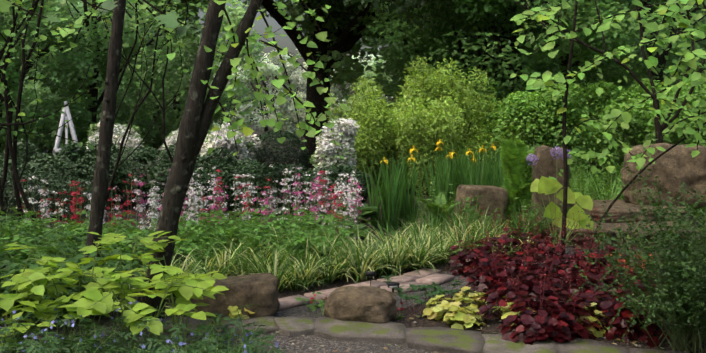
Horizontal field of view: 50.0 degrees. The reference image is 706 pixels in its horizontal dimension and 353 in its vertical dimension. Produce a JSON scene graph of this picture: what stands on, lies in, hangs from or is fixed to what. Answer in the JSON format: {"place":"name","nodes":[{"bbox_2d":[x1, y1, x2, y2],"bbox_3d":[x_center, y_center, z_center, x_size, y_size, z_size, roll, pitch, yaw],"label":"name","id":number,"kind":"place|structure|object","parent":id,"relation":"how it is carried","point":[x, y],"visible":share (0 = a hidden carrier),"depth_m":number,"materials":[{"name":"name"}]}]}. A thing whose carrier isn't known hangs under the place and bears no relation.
{"place":"outdoors","nodes":[
{"label":"outdoors","id":0,"kind":"place"},
{"bbox_2d":[0,0,205,37],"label":"overhanging maple tree","id":1,"kind":"object","parent":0,"point":[169,20],"visible":1,"depth_m":3.44,"materials":[{"name":"green plant"}]},
{"bbox_2d":[0,319,685,352],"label":"gravel path","id":2,"kind":"structure","parent":0,"point":[330,346],"depth_m":5.33,"materials":[{"name":"grey gravel"}]},
{"bbox_2d":[159,316,234,334],"bbox_3d":[-1.203,1.133,5.760,0.570,0.055,0.428,-1,4,-15],"label":"flagstone","id":3,"kind":"object","parent":2,"relation":"on","point":[193,323],"visible":0.29,"depth_m":5.71,"materials":[{"name":"stone"}]},
{"bbox_2d":[146,307,306,352],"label":"daylily straps","id":4,"kind":"object","parent":2,"relation":"on","point":[228,348],"visible":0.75,"depth_m":4.37,"materials":[{"name":"green plant"}]},
{"bbox_2d":[227,316,278,334],"bbox_3d":[-0.778,1.132,5.807,0.450,0.050,0.538,-1,4,-17],"label":"flagstone","id":5,"kind":"object","parent":2,"relation":"on","point":[272,327],"visible":0.4,"depth_m":5.72,"materials":[{"name":"stone"}]},
{"bbox_2d":[273,316,315,336],"bbox_3d":[-0.411,1.133,5.715,0.330,0.061,0.422,-1,4,-14],"label":"flagstone","id":6,"kind":"object","parent":2,"relation":"on","point":[294,326],"visible":0.9,"depth_m":5.63,"materials":[{"name":"stone"}]},
{"bbox_2d":[315,317,406,342],"bbox_3d":[0.053,1.141,5.627,0.686,0.058,0.619,0,4,-2],"label":"flagstone","id":7,"kind":"object","parent":2,"relation":"on","point":[350,331],"visible":0.75,"depth_m":5.51,"materials":[{"name":"stone"}]},
{"bbox_2d":[405,327,484,352],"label":"flagstone","id":8,"kind":"object","parent":2,"relation":"on","point":[443,339],"visible":0.9,"depth_m":5.27,"materials":[{"name":"stone"}]},
{"bbox_2d":[188,304,705,352],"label":"ground","id":9,"kind":"structure","parent":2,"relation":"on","point":[615,338],"depth_m":5.38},
{"bbox_2d":[481,333,557,352],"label":"flagstone","id":10,"kind":"object","parent":2,"relation":"on","point":[495,343],"visible":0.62,"depth_m":5.13,"materials":[{"name":"stone"}]},
{"bbox_2d":[629,348,686,352],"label":"flagstone","id":11,"kind":"object","parent":2,"relation":"on","point":[635,350],"visible":0.98,"depth_m":5.05,"materials":[{"name":"stone"}]},
{"bbox_2d":[0,124,705,352],"bbox_3d":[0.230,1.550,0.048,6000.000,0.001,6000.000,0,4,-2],"label":"ground","id":12,"kind":"structure","parent":0,"point":[495,323],"depth_m":7.30,"materials":[{"name":"brown soil"}]},
{"bbox_2d":[0,0,21,76],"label":"branch","id":13,"kind":"object","parent":12,"relation":"on","point":[12,29],"visible":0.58,"depth_m":8.72,"materials":[{"name":"brown plant"}]},
{"bbox_2d":[0,3,37,229],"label":"tree sapling","id":14,"kind":"object","parent":12,"relation":"on","point":[5,169],"visible":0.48,"depth_m":10.00,"materials":[{"name":"brown plant"}]},
{"bbox_2d":[0,29,37,84],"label":"tree","id":15,"kind":"object","parent":12,"relation":"on","point":[18,66],"visible":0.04,"depth_m":30.10,"materials":[{"name":"green plant"}]},
{"bbox_2d":[0,0,39,222],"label":"tree sapling","id":16,"kind":"object","parent":12,"relation":"on","point":[1,51],"visible":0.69,"depth_m":8.59,"materials":[{"name":"brown plant"}]},
{"bbox_2d":[0,311,41,328],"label":"rock","id":17,"kind":"object","parent":12,"relation":"on","point":[21,321],"visible":0.08,"depth_m":5.70,"materials":[{"name":"stone"}]},
{"bbox_2d":[0,0,51,133],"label":"tree","id":18,"kind":"object","parent":12,"relation":"on","point":[15,77],"visible":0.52,"depth_m":19.07,"materials":[{"name":"green plant"}]},
{"bbox_2d":[12,0,43,222],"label":"tree sapling","id":19,"kind":"object","parent":12,"relation":"on","point":[15,138],"visible":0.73,"depth_m":9.32,"materials":[{"name":"brown plant"}]},
{"bbox_2d":[0,139,74,203],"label":"shrub","id":20,"kind":"object","parent":12,"relation":"on","point":[21,157],"visible":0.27,"depth_m":14.59,"materials":[{"name":"green plant"}]},
{"bbox_2d":[2,0,88,152],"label":"tree","id":21,"kind":"object","parent":12,"relation":"on","point":[74,12],"visible":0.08,"depth_m":27.71,"materials":[{"name":"green plant"}]},
{"bbox_2d":[0,65,98,148],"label":"branch","id":22,"kind":"object","parent":12,"relation":"on","point":[78,97],"visible":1,"depth_m":8.69,"materials":[{"name":"brown plant"}]},
{"bbox_2d":[0,1,107,238],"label":"tree sapling","id":23,"kind":"object","parent":12,"relation":"on","point":[3,84],"visible":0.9,"depth_m":9.08,"materials":[{"name":"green plant"}]},
{"bbox_2d":[0,171,113,224],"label":"boxwood shrub","id":24,"kind":"object","parent":12,"relation":"on","point":[45,176],"visible":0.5,"depth_m":11.79,"materials":[{"name":"green plant"}]},
{"bbox_2d":[46,101,77,187],"bbox_3d":[-5.953,-0.541,15.754,0.970,2.040,0.970,-2,4,-21],"label":"tripod","id":25,"kind":"object","parent":12,"relation":"on","point":[63,118],"visible":0.4,"depth_m":15.61,"materials":[{"name":"grey paint"}]},
{"bbox_2d":[17,3,111,87],"bbox_3d":[-14.315,-7.563,37.872,7.808,13.194,8.146,-3,5,-36],"label":"tree","id":26,"kind":"object","parent":12,"relation":"on","point":[55,51],"depth_m":37.20,"materials":[{"name":"green plant"}]},
{"bbox_2d":[6,22,138,153],"bbox_3d":[-14.111,-4.274,32.158,9.977,7.413,6.477,0,4,-2],"label":"tree","id":27,"kind":"object","parent":12,"relation":"on","point":[45,148],"depth_m":32.00,"materials":[{"name":"green plant"}]},
{"bbox_2d":[10,142,135,208],"bbox_3d":[-5.080,-0.005,13.820,2.159,1.255,1.659,0,4,-2],"label":"shrub","id":28,"kind":"object","parent":12,"relation":"on","point":[73,158],"visible":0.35,"depth_m":13.56,"materials":[{"name":"green plant"}]},
{"bbox_2d":[0,206,146,329],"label":"understory plant","id":29,"kind":"object","parent":12,"relation":"on","point":[63,247],"visible":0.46,"depth_m":6.14,"materials":[{"name":"green plant"}]},
{"bbox_2d":[0,0,148,180],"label":"tree","id":30,"kind":"object","parent":12,"relation":"on","point":[94,42],"visible":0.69,"depth_m":19.91,"materials":[{"name":"green plant"}]},
{"bbox_2d":[0,0,193,146],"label":"tree","id":31,"kind":"object","parent":12,"relation":"on","point":[151,48],"visible":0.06,"depth_m":30.11,"materials":[{"name":"green plant"}]},
{"bbox_2d":[81,0,125,289],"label":"tree trunk","id":32,"kind":"object","parent":12,"relation":"on","point":[100,186],"visible":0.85,"depth_m":6.32,"materials":[{"name":"brown plant"}]},
{"bbox_2d":[0,0,209,156],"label":"tree","id":33,"kind":"object","parent":12,"relation":"on","point":[122,117],"visible":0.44,"depth_m":22.36,"materials":[{"name":"green plant"}]},
{"bbox_2d":[48,0,178,227],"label":"tree sapling","id":34,"kind":"object","parent":12,"relation":"on","point":[50,3],"visible":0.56,"depth_m":10.27,"materials":[{"name":"brown plant"}]},
{"bbox_2d":[0,231,228,352],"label":"lime-green leafy plant","id":35,"kind":"object","parent":12,"relation":"on","point":[185,287],"visible":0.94,"depth_m":4.95,"materials":[{"name":"green plant"}]},
{"bbox_2d":[85,120,145,176],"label":"white flowering shrub","id":36,"kind":"object","parent":12,"relation":"on","point":[134,138],"visible":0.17,"depth_m":18.08,"materials":[{"name":"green plant"}]},
{"bbox_2d":[73,140,190,206],"bbox_3d":[-4.151,-0.062,14.339,2.237,1.305,1.657,0,4,-2],"label":"shrub","id":37,"kind":"object","parent":12,"relation":"on","point":[144,155],"visible":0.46,"depth_m":13.95,"materials":[{"name":"green plant"}]},
{"bbox_2d":[60,3,219,144],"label":"tree","id":38,"kind":"object","parent":12,"relation":"on","point":[179,63],"depth_m":40.65,"materials":[{"name":"green plant"}]},
{"bbox_2d":[96,0,186,219],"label":"trunk","id":39,"kind":"object","parent":12,"relation":"on","point":[163,112],"visible":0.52,"depth_m":11.46,"materials":[{"name":"brown plant"}]},
{"bbox_2d":[0,300,285,352],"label":"blue-flowered plants","id":40,"kind":"object","parent":12,"relation":"on","point":[26,345],"visible":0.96,"depth_m":4.50,"materials":[{"name":"green plant"}]},
{"bbox_2d":[58,0,231,154],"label":"tree","id":41,"kind":"object","parent":12,"relation":"on","point":[171,124],"visible":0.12,"depth_m":33.95,"materials":[{"name":"green plant"}]},
{"bbox_2d":[156,129,201,176],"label":"white flowering shrub","id":42,"kind":"object","parent":12,"relation":"on","point":[170,140],"visible":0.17,"depth_m":18.59,"materials":[{"name":"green plant"}]},
{"bbox_2d":[106,0,256,201],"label":"tree sapling","id":43,"kind":"object","parent":12,"relation":"on","point":[137,107],"visible":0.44,"depth_m":11.68,"materials":[{"name":"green plant"}]},
{"bbox_2d":[0,205,370,279],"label":"ground cover plants","id":44,"kind":"object","parent":12,"relation":"on","point":[195,235],"visible":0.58,"depth_m":8.32,"materials":[{"name":"green plant"}]},
{"bbox_2d":[129,143,241,208],"bbox_3d":[-3.022,-0.003,13.880,2.058,1.243,1.659,0,4,-2],"label":"shrub","id":45,"kind":"object","parent":12,"relation":"on","point":[146,187],"visible":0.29,"depth_m":13.61,"materials":[{"name":"green plant"}]},
{"bbox_2d":[105,0,266,132],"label":"tree","id":46,"kind":"object","parent":12,"relation":"on","point":[244,90],"visible":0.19,"depth_m":40.17,"materials":[{"name":"green plant"}]},
{"bbox_2d":[16,161,371,249],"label":"astilbe flowers","id":47,"kind":"object","parent":12,"relation":"on","point":[349,198],"visible":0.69,"depth_m":10.14,"materials":[{"name":"pink plant"}]},
{"bbox_2d":[39,0,349,322],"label":"forked tree","id":48,"kind":"object","parent":12,"relation":"on","point":[196,119],"depth_m":5.83,"materials":[{"name":"green plant"}]},
{"bbox_2d":[183,65,249,136],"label":"flowering shrub","id":49,"kind":"object","parent":12,"relation":"on","point":[237,114],"visible":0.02,"depth_m":84.08,"materials":[{"name":"green plant"}]},
{"bbox_2d":[189,157,271,211],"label":"shrub","id":50,"kind":"object","parent":12,"relation":"on","point":[238,168],"visible":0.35,"depth_m":12.96,"materials":[{"name":"green plant"}]},
{"bbox_2d":[199,121,261,189],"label":"flowering shrub","id":51,"kind":"object","parent":12,"relation":"on","point":[247,145],"visible":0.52,"depth_m":15.56,"materials":[{"name":"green plant"}]},
{"bbox_2d":[193,273,279,317],"bbox_3d":[-0.942,0.994,6.127,0.704,0.360,0.442,-1,4,-11],"label":"flat boulder","id":52,"kind":"object","parent":12,"relation":"on","point":[260,290],"visible":0.56,"depth_m":5.95,"materials":[{"name":"stone"}]},
{"bbox_2d":[229,50,306,135],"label":"flowering shrub","id":53,"kind":"object","parent":12,"relation":"on","point":[272,66],"visible":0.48,"depth_m":83.56,"materials":[{"name":"white plant"}]},
{"bbox_2d":[244,130,310,192],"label":"shrub","id":54,"kind":"object","parent":12,"relation":"on","point":[305,157],"visible":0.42,"depth_m":16.57,"materials":[{"name":"green plant"}]},
{"bbox_2d":[241,162,336,215],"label":"shrub","id":55,"kind":"object","parent":12,"relation":"on","point":[275,173],"visible":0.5,"depth_m":12.42,"materials":[{"name":"green plant"}]},
{"bbox_2d":[265,49,339,137],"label":"flowering shrub","id":56,"kind":"object","parent":12,"relation":"on","point":[284,106],"visible":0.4,"depth_m":83.26,"materials":[{"name":"white plant"}]},
{"bbox_2d":[113,209,536,301],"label":"variegated grass","id":57,"kind":"structure","parent":12,"relation":"on","point":[417,250],"depth_m":7.74,"materials":[{"name":"green plant"}]},
{"bbox_2d":[180,0,471,167],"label":"tree","id":58,"kind":"object","parent":12,"relation":"on","point":[346,40],"visible":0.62,"depth_m":25.93,"materials":[{"name":"black plant"}]},
{"bbox_2d":[287,164,371,210],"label":"shrub","id":59,"kind":"object","parent":12,"relation":"on","point":[337,170],"visible":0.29,"depth_m":12.94,"materials":[{"name":"green plant"}]},
{"bbox_2d":[310,118,359,195],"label":"flowering shrub","id":60,"kind":"object","parent":12,"relation":"on","point":[326,150],"visible":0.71,"depth_m":14.73,"materials":[{"name":"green plant"}]},
{"bbox_2d":[339,203,378,245],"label":"hosta plant","id":61,"kind":"object","parent":12,"relation":"on","point":[367,211],"visible":0.6,"depth_m":10.68,"materials":[{"name":"green plant"}]},
{"bbox_2d":[324,286,396,322],"bbox_3d":[0.061,1.024,5.949,0.583,0.326,0.469,0,4,-2],"label":"round boulder","id":62,"kind":"object","parent":12,"relation":"on","point":[371,304],"visible":0.77,"depth_m":5.78,"materials":[{"name":"stone"}]},
{"bbox_2d":[330,52,390,125],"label":"flowering shrub","id":63,"kind":"object","parent":12,"relation":"on","point":[334,90],"visible":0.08,"depth_m":84.45,"materials":[{"name":"white plant"}]},
{"bbox_2d":[358,49,399,110],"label":"flowering shrub","id":64,"kind":"object","parent":12,"relation":"on","point":[372,72],"depth_m":83.78,"materials":[{"name":"white plant"}]},
{"bbox_2d":[360,145,423,230],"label":"iris plant","id":65,"kind":"object","parent":12,"relation":"on","point":[397,198],"visible":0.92,"depth_m":11.00,"materials":[{"name":"green plant"}]},
{"bbox_2d":[277,252,508,310],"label":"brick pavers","id":66,"kind":"object","parent":12,"relation":"on","point":[428,276],"depth_m":7.16,"materials":[{"name":"grey stone"}]},
{"bbox_2d":[387,282,399,292],"bbox_3d":[0.329,1.021,6.205,0.095,0.296,0.070,-1,4,-10],"label":"plant label","id":67,"kind":"object","parent":12,"relation":"on","point":[392,285],"visible":0.48,"depth_m":6.17,"materials":[{"name":"black metal"}]},
{"bbox_2d":[278,0,534,127],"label":"tree","id":68,"kind":"object","parent":12,"relation":"on","point":[344,67],"visible":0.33,"depth_m":26.23,"materials":[{"name":"green plant"}]},
{"bbox_2d":[350,31,465,111],"bbox_3d":[3.398,-7.499,40.206,8.327,12.973,6.478,0,4,-2],"label":"flowering shrub","id":69,"kind":"object","parent":12,"relation":"on","point":[369,73],"visible":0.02,"depth_m":38.97,"materials":[{"name":"green plant"}]},
{"bbox_2d":[324,55,526,195],"bbox_3d":[1.557,-1.103,16.908,3.920,3.310,3.468,-4,5,-42],"label":"shrub","id":70,"kind":"object","parent":12,"relation":"on","point":[431,112],"visible":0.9,"depth_m":16.56,"materials":[{"name":"green plant"}]},
{"bbox_2d":[228,286,663,337],"bbox_3d":[0.666,1.031,6.032,3.485,0.274,0.866,1,4,8],"label":"lime heuchera","id":71,"kind":"object","parent":12,"relation":"on","point":[455,311],"visible":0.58,"depth_m":5.85,"materials":[{"name":"green plant"}]},
{"bbox_2d":[416,139,527,215],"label":"irises","id":72,"kind":"object","parent":12,"relation":"on","point":[449,173],"visible":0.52,"depth_m":12.48,"materials":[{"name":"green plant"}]},
{"bbox_2d":[356,0,598,119],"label":"tree","id":73,"kind":"object","parent":12,"relation":"on","point":[396,37],"visible":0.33,"depth_m":23.09,"materials":[{"name":"green plant"}]},
{"bbox_2d":[410,132,544,230],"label":"fern plants","id":74,"kind":"object","parent":12,"relation":"on","point":[517,172],"visible":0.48,"depth_m":10.90,"materials":[{"name":"green plant"}]},
{"bbox_2d":[454,185,507,232],"bbox_3d":[1.806,0.488,10.727,0.655,0.728,0.528,-1,4,-14],"label":"boulder","id":75,"kind":"object","parent":12,"relation":"on","point":[487,193],"visible":0.54,"depth_m":10.50,"materials":[{"name":"stone"}]},
{"bbox_2d":[362,0,613,96],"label":"tree","id":76,"kind":"object","parent":12,"relation":"on","point":[386,67],"depth_m":27.27,"materials":[{"name":"green plant"}]},
{"bbox_2d":[462,98,540,181],"bbox_3d":[3.580,-0.918,19.694,2.576,2.274,2.382,0,4,-2],"label":"green shrub","id":77,"kind":"object","parent":12,"relation":"on","point":[495,101],"visible":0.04,"depth_m":19.16,"materials":[{"name":"green plant"}]},
{"bbox_2d":[505,210,535,233],"bbox_3d":[2.737,0.662,11.097,0.952,0.269,0.840,-2,4,-24],"label":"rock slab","id":78,"kind":"object","parent":12,"relation":"on","point":[522,220],"visible":0.06,"depth_m":10.87,"materials":[{"name":"stone"}]},
{"bbox_2d":[392,0,653,95],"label":"tree","id":79,"kind":"object","parent":12,"relation":"on","point":[468,29],"visible":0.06,"depth_m":25.74,"materials":[{"name":"green plant"}]},
{"bbox_2d":[406,0,646,165],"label":"tree","id":80,"kind":"object","parent":12,"relation":"on","point":[528,66],"visible":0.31,"depth_m":20.98,"materials":[{"name":"green plant"}]},
{"bbox_2d":[482,80,597,181],"bbox_3d":[4.154,-0.884,17.045,2.675,2.559,2.098,0,4,-2],"label":"green shrub","id":81,"kind":"object","parent":12,"relation":"on","point":[527,107],"visible":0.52,"depth_m":16.63,"materials":[{"name":"green plant"}]},
{"bbox_2d":[525,145,570,233],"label":"purple allium flowers","id":82,"kind":"object","parent":12,"relation":"on","point":[551,151],"visible":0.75,"depth_m":10.19,"materials":[{"name":"purple plant"}]},
{"bbox_2d":[532,145,569,235],"bbox_3d":[2.752,0.212,10.559,0.489,1.303,0.422,0,4,7],"label":"standing stone","id":83,"kind":"object","parent":12,"relation":"on","point":[547,165],"visible":0.42,"depth_m":10.38,"materials":[{"name":"stone"}]},
{"bbox_2d":[398,156,705,241],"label":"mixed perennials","id":84,"kind":"object","parent":12,"relation":"on","point":[587,188],"visible":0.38,"depth_m":10.76,"materials":[{"name":"green plant"}]},
{"bbox_2d":[446,196,675,347],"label":"red-leaved plants","id":85,"kind":"object","parent":12,"relation":"on","point":[534,293],"visible":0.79,"depth_m":6.13,"materials":[{"name":"red plant"}]},
{"bbox_2d":[530,176,593,253],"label":"large-leaved plant","id":86,"kind":"object","parent":12,"relation":"on","point":[546,185],"visible":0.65,"depth_m":8.85,"materials":[{"name":"green plant"}]},
{"bbox_2d":[427,0,705,175],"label":"tree","id":87,"kind":"object","parent":12,"relation":"on","point":[486,5],"visible":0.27,"depth_m":19.21,"materials":[{"name":"green plant"}]},
{"bbox_2d":[510,0,641,258],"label":"slender tree","id":88,"kind":"object","parent":12,"relation":"on","point":[574,152],"visible":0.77,"depth_m":8.66,"materials":[{"name":"green plant"}]},
{"bbox_2d":[526,80,644,186],"bbox_3d":[5.754,-1.036,18.594,3.330,2.640,2.084,0,4,-2],"label":"green shrub","id":89,"kind":"object","parent":12,"relation":"on","point":[601,101],"visible":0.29,"depth_m":17.88,"materials":[{"name":"green plant"}]},
{"bbox_2d":[555,338,629,352],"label":"flagstone","id":90,"kind":"object","parent":12,"relation":"on","point":[577,345],"visible":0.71,"depth_m":5.14,"materials":[{"name":"stone"}]},
{"bbox_2d":[493,5,700,87],"bbox_3d":[9.536,-6.768,30.718,8.654,12.643,6.018,2,5,30],"label":"tree","id":91,"kind":"object","parent":12,"relation":"on","point":[633,49],"visible":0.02,"depth_m":29.11,"materials":[{"name":"green plant"}]},
{"bbox_2d":[508,0,705,167],"bbox_3d":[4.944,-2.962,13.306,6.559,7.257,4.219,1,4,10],"label":"tree","id":92,"kind":"object","parent":12,"relation":"on","point":[659,128],"visible":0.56,"depth_m":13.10,"materials":[{"name":"brown plant"}]},
{"bbox_2d":[514,0,705,162],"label":"tree","id":93,"kind":"object","parent":12,"relation":"on","point":[660,53],"visible":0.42,"depth_m":18.37,"materials":[{"name":"green plant"}]},
{"bbox_2d":[542,110,689,172],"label":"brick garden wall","id":94,"kind":"structure","parent":12,"relation":"on","point":[601,148],"depth_m":25.00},
{"bbox_2d":[551,221,700,247],"bbox_3d":[3.611,0.740,10.404,1.819,0.271,2.020,0,4,5],"label":"rock slab","id":95,"kind":"object","parent":12,"relation":"on","point":[610,226],"visible":0.12,"depth_m":9.52,"materials":[{"name":"stone"}]},
{"bbox_2d":[569,199,690,222],"bbox_3d":[3.853,0.492,10.883,1.578,0.197,1.331,-1,4,-13],"label":"rock slab","id":96,"kind":"object","parent":95,"relation":"on","point":[621,207],"visible":0.31,"depth_m":10.27,"materials":[{"name":"stone"}]},
{"bbox_2d":[621,143,705,208],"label":"boulder","id":97,"kind":"object","parent":96,"relation":"on","point":[672,169],"visible":0.71,"depth_m":10.54,"materials":[{"name":"stone"}]},
{"bbox_2d":[549,165,705,352],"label":"fine shrub","id":98,"kind":"object","parent":12,"relation":"on","point":[685,301],"visible":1,"depth_m":5.06,"materials":[{"name":"green plant"}]},
{"bbox_2d":[606,228,654,273],"bbox_3d":[2.847,0.776,7.863,0.526,0.516,0.841,3,5,33],"label":"coral heuchera","id":99,"kind":"object","parent":12,"relation":"on","point":[631,269],"visible":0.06,"depth_m":7.81,"materials":[{"name":"red plant"}]},
{"bbox_2d":[585,97,705,255],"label":"leaning tree","id":100,"kind":"object","parent":12,"relation":"on","point":[662,113],"visible":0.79,"depth_m":8.20,"materials":[{"name":"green plant"}]},
{"bbox_2d":[591,78,705,181],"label":"green shrub","id":101,"kind":"object","parent":12,"relation":"on","point":[638,126],"visible":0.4,"depth_m":16.71,"materials":[{"name":"green plant"}]},
{"bbox_2d":[611,0,705,125],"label":"tree","id":102,"kind":"object","parent":12,"relation":"on","point":[696,8],"visible":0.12,"depth_m":17.87,"materials":[{"name":"green plant"}]},
{"bbox_2d":[631,0,705,75],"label":"tree","id":103,"kind":"object","parent":12,"relation":"on","point":[645,51],"visible":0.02,"depth_m":26.84,"materials":[{"name":"green plant"}]},
{"bbox_2d":[645,79,705,146],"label":"green shrub","id":104,"kind":"object","parent":12,"relation":"on","point":[673,137],"visible":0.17,"depth_m":15.69,"materials":[{"name":"green plant"}]},
{"bbox_2d":[32,0,691,123],"label":"sky","id":105,"kind":"structure","parent":0,"point":[260,25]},
{"bbox_2d":[273,247,594,317],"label":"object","id":106,"kind":"structure","parent":0,"point":[303,310],"depth_m":6.63,"materials":[{"name":"stone"}]},
{"bbox_2d":[308,294,404,319],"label":"small primulas","id":107,"kind":"object","parent":106,"relation":"on","point":[316,306],"visible":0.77,"depth_m":6.37,"materials":[{"name":"green plant"}]},
{"bbox_2d":[366,271,374,285],"bbox_3d":[0.160,0.983,6.917,0.090,0.232,0.009,0,4,-2],"label":"plant label","id":108,"kind":"object","parent":106,"relation":"on","point":[370,273],"visible":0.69,"depth_m":6.91,"materials":[{"name":"black"}]},
{"bbox_2d":[295,274,473,315],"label":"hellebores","id":109,"kind":"object","parent":106,"relation":"on","point":[438,290],"visible":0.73,"depth_m":6.36,"materials":[{"name":"green plant"}]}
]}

